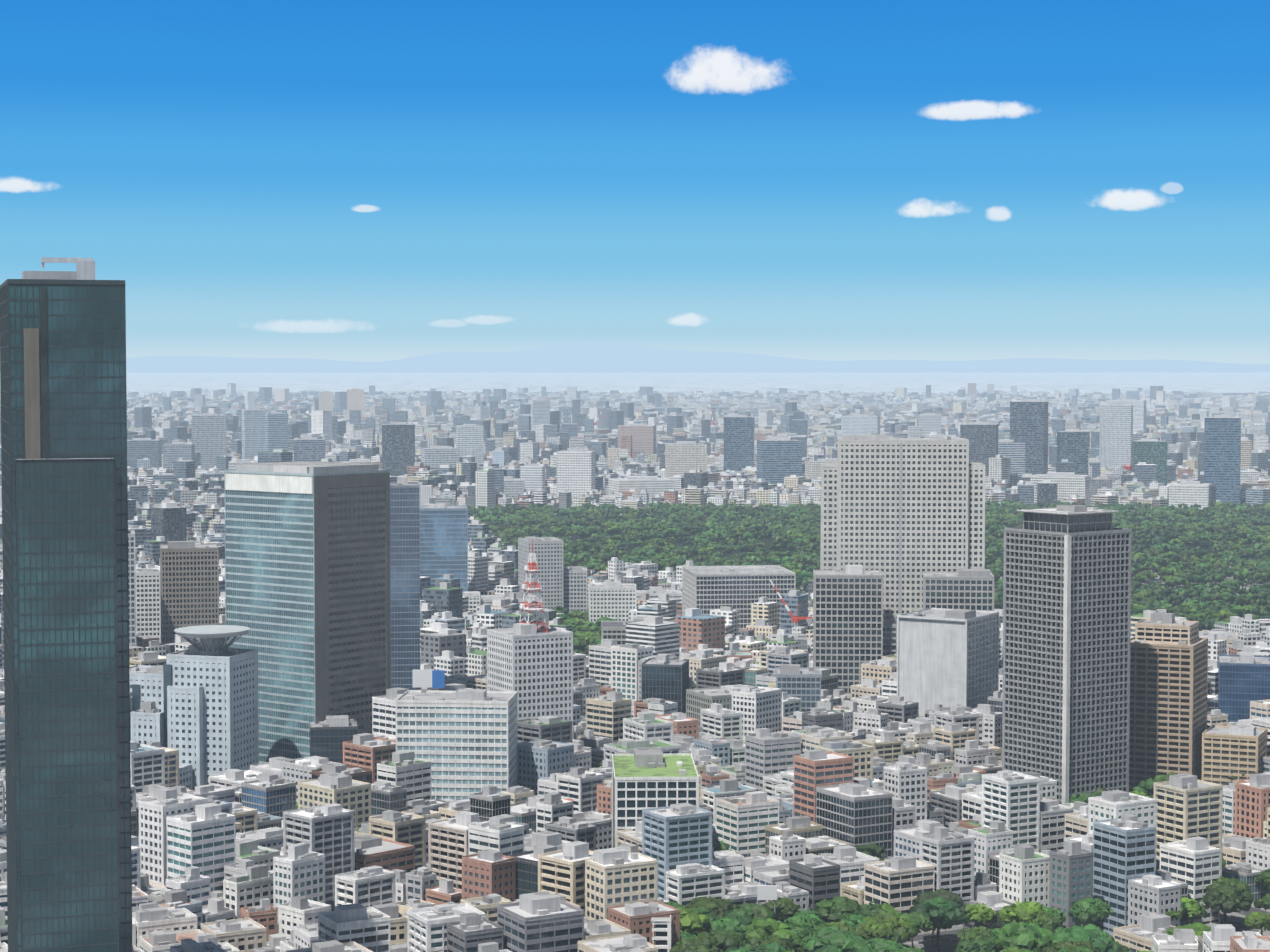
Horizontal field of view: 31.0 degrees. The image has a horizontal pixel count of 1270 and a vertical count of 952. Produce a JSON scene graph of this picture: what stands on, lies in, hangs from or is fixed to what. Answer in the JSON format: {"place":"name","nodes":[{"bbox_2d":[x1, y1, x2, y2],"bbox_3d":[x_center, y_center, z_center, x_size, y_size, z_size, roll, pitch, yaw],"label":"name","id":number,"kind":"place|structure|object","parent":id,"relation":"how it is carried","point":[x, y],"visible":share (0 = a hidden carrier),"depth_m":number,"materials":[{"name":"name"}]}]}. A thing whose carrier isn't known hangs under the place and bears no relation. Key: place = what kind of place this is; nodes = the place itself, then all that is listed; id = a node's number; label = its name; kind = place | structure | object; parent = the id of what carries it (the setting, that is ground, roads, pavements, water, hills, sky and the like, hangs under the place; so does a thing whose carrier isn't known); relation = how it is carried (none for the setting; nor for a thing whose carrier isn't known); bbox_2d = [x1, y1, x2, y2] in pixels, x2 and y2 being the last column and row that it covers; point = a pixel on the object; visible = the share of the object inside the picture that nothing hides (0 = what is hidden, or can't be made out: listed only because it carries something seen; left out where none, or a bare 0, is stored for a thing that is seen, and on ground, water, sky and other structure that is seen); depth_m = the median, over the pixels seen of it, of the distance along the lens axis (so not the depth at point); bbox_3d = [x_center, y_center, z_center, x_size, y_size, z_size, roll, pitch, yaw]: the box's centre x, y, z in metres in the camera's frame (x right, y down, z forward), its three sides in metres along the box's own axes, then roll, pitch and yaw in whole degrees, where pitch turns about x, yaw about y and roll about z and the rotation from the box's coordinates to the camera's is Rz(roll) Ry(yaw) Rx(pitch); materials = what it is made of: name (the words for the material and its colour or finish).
{"place":"outdoors","nodes":[
{"label":"outdoors","id":0,"kind":"place"},
{"bbox_2d":[0,0,1269,363],"label":"sky","id":1,"kind":"structure","parent":0,"point":[342,180],"materials":[{"name":"blue"}]},
{"bbox_2d":[126,372,1269,947],"bbox_3d":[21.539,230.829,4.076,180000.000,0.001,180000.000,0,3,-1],"label":"ground","id":2,"kind":"structure","parent":0,"point":[854,382],"depth_m":31867.38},
{"bbox_2d":[0,257,131,951],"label":"skyscraper","id":3,"kind":"structure","parent":2,"relation":"on","point":[63,394],"depth_m":627.24,"materials":[{"name":"teal glass"}]},
{"bbox_2d":[128,530,135,645],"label":"building","id":4,"kind":"structure","parent":2,"relation":"on","point":[132,585],"depth_m":1532.52,"materials":[{"name":"grey concrete"}]},
{"bbox_2d":[136,568,160,642],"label":"building","id":5,"kind":"structure","parent":2,"relation":"on","point":[148,616],"depth_m":1678.15,"materials":[{"name":"white concrete"}]},
{"bbox_2d":[160,541,218,642],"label":"office building","id":6,"kind":"structure","parent":2,"relation":"on","point":[189,583],"depth_m":1578.16,"materials":[{"name":"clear concrete"}]},
{"bbox_2d":[129,625,258,789],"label":"office building","id":7,"kind":"structure","parent":2,"relation":"on","point":[195,704],"depth_m":1188.21,"materials":[{"name":"white concrete"}]},
{"bbox_2d":[224,461,390,762],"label":"teal glass tower","id":8,"kind":"structure","parent":2,"relation":"on","point":[307,579],"depth_m":1248.06,"materials":[{"name":"green glass"}]},
{"bbox_2d":[309,715,357,763],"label":"office building","id":9,"kind":"structure","parent":2,"relation":"on","point":[329,735],"depth_m":1215.41,"materials":[{"name":"grey glass"}]},
{"bbox_2d":[390,477,420,689],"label":"skyscraper","id":10,"kind":"structure","parent":2,"relation":"on","point":[405,565],"depth_m":1394.38,"materials":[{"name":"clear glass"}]},
{"bbox_2d":[420,504,467,590],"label":"glass office building","id":11,"kind":"structure","parent":2,"relation":"on","point":[443,539],"depth_m":2001.41,"materials":[{"name":"blue glass"}]},
{"bbox_2d":[395,689,517,800],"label":"white office building","id":12,"kind":"structure","parent":2,"relation":"on","point":[464,742],"depth_m":1105.18,"materials":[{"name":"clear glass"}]},
{"bbox_2d":[463,591,479,613],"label":"building","id":13,"kind":"structure","parent":2,"relation":"on","point":[473,599],"depth_m":1932.21,"materials":[{"name":"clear concrete"}]},
{"bbox_2d":[481,592,541,612],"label":"building","id":14,"kind":"structure","parent":2,"relation":"on","point":[487,599],"depth_m":1953.49,"materials":[{"name":"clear concrete"}]},
{"bbox_2d":[487,540,572,738],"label":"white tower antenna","id":15,"kind":"object","parent":2,"relation":"on","point":[531,664],"visible":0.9,"depth_m":1204.11,"materials":[{"name":"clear concrete"}]},
{"bbox_2d":[518,537,562,608],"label":"building","id":16,"kind":"structure","parent":2,"relation":"on","point":[548,551],"depth_m":2028.27,"materials":[{"name":"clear concrete"}]},
{"bbox_2d":[563,566,586,611],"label":"grey building","id":17,"kind":"structure","parent":2,"relation":"on","point":[574,587],"depth_m":2038.62,"materials":[{"name":"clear concrete"}]},
{"bbox_2d":[589,581,636,623],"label":"narrow white building","id":18,"kind":"structure","parent":2,"relation":"on","point":[613,600],"depth_m":1930.78,"materials":[{"name":"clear concrete"}]},
{"bbox_2d":[0,639,1269,951],"bbox_3d":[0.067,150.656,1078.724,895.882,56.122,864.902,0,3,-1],"label":"city buildings","id":19,"kind":"structure","parent":2,"relation":"on","point":[366,845],"depth_m":961.84,"materials":[{"name":"grey concrete"}]},
{"bbox_2d":[397,670,870,911],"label":"rooftop billboards","id":20,"kind":"object","parent":19,"relation":"on","point":[433,679],"visible":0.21,"depth_m":1244.15,"materials":[{"name":"multicoloured plastic"}]},
{"bbox_2d":[0,383,1269,695],"bbox_3d":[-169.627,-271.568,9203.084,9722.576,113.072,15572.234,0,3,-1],"label":"city buildings","id":21,"kind":"structure","parent":2,"relation":"on","point":[184,499],"depth_m":4338.52,"materials":[{"name":"grey concrete"}]},
{"bbox_2d":[601,617,674,644],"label":"building","id":22,"kind":"structure","parent":2,"relation":"on","point":[615,630],"depth_m":1745.30,"materials":[{"name":"grey concrete"}]},
{"bbox_2d":[612,747,698,847],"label":"green-roofed building","id":23,"kind":"structure","parent":2,"relation":"on","point":[648,777],"depth_m":980.62,"materials":[{"name":"clear concrete"}]},
{"bbox_2d":[636,586,681,601],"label":"building","id":24,"kind":"structure","parent":2,"relation":"on","point":[653,591],"depth_m":2003.93,"materials":[{"name":"grey concrete"}]},
{"bbox_2d":[641,653,688,713],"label":"office building","id":25,"kind":"structure","parent":2,"relation":"on","point":[664,676],"depth_m":1362.73,"materials":[{"name":"blue glass"}]},
{"bbox_2d":[227,405,1139,649],"bbox_3d":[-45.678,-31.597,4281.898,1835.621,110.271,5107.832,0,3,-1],"label":"tower cranes","id":26,"kind":"object","parent":2,"relation":"on","point":[802,639],"depth_m":1751.26,"materials":[{"name":"red metal"}]},
{"bbox_2d":[127,388,1240,508],"bbox_3d":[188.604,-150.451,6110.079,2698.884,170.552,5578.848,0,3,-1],"label":"buildings","id":27,"kind":"structure","parent":2,"relation":"on","point":[1024,448],"depth_m":4003.62,"materials":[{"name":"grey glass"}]},
{"bbox_2d":[686,684,745,726],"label":"office building","id":28,"kind":"structure","parent":2,"relation":"on","point":[697,699],"depth_m":1345.36,"materials":[{"name":"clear concrete"}]},
{"bbox_2d":[709,648,751,659],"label":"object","id":29,"kind":"structure","parent":2,"relation":"on","point":[741,655],"depth_m":1667.94,"materials":[{"name":"grey concrete"}]},
{"bbox_2d":[682,565,795,629],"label":"office building","id":30,"kind":"structure","parent":2,"relation":"on","point":[707,589],"depth_m":1839.35,"materials":[{"name":"grey concrete"}]},
{"bbox_2d":[296,605,1257,885],"bbox_3d":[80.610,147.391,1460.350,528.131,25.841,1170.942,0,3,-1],"label":"park trees","id":31,"kind":"object","parent":2,"relation":"on","point":[586,631],"visible":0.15,"depth_m":1233.50,"materials":[{"name":"green plant"}]},
{"bbox_2d":[776,664,820,711],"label":"office building","id":32,"kind":"structure","parent":2,"relation":"on","point":[798,681],"depth_m":1341.68,"materials":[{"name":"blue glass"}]},
{"bbox_2d":[813,435,994,693],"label":"high-rise building","id":33,"kind":"structure","parent":2,"relation":"on","point":[902,525],"depth_m":1501.51,"materials":[{"name":"grey concrete"}]},
{"bbox_2d":[576,565,1269,951],"bbox_3d":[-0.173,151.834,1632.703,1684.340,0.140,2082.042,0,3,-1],"label":"pavement blocks","id":34,"kind":"structure","parent":2,"relation":"on","point":[952,941],"depth_m":936.02,"materials":[{"name":"concrete"}]},
{"bbox_2d":[897,608,998,716],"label":"office building","id":35,"kind":"structure","parent":2,"relation":"on","point":[946,657],"depth_m":1350.83,"materials":[{"name":"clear concrete"}]},
{"bbox_2d":[664,866,1269,951],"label":"trees","id":36,"kind":"object","parent":2,"relation":"on","point":[835,924],"visible":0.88,"depth_m":881.22,"materials":[{"name":"green plant"}]},
{"bbox_2d":[1002,505,1131,803],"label":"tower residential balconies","id":37,"kind":"structure","parent":2,"relation":"on","point":[1066,642],"depth_m":1153.81,"materials":[{"name":"grey concrete"}]},
{"bbox_2d":[1129,612,1207,791],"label":"brown tower apartments","id":38,"kind":"structure","parent":2,"relation":"on","point":[1168,683],"depth_m":1195.39,"materials":[{"name":"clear concrete"}]},
{"bbox_2d":[1199,631,1237,645],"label":"long beige building","id":39,"kind":"structure","parent":2,"relation":"on","point":[1228,637],"depth_m":1733.77,"materials":[{"name":"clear concrete"}]},
{"bbox_2d":[1202,725,1267,785],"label":"tan building","id":40,"kind":"structure","parent":2,"relation":"on","point":[1238,750],"depth_m":1185.87,"materials":[{"name":"beige concrete"}]},
{"bbox_2d":[1218,651,1269,721],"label":"office building","id":41,"kind":"structure","parent":2,"relation":"on","point":[1243,679],"depth_m":1354.87,"materials":[{"name":"blue glass"}]},
{"bbox_2d":[126,341,1269,371],"bbox_3d":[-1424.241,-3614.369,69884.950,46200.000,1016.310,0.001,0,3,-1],"label":"mountains","id":42,"kind":"structure","parent":0,"point":[591,356],"depth_m":69910.57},
{"bbox_2d":[466,499,1269,630],"bbox_3d":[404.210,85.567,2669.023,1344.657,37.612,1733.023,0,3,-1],"label":"forest","id":43,"kind":"object","parent":0,"point":[798,526],"visible":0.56,"depth_m":2729.53,"materials":[{"name":"green plant"}]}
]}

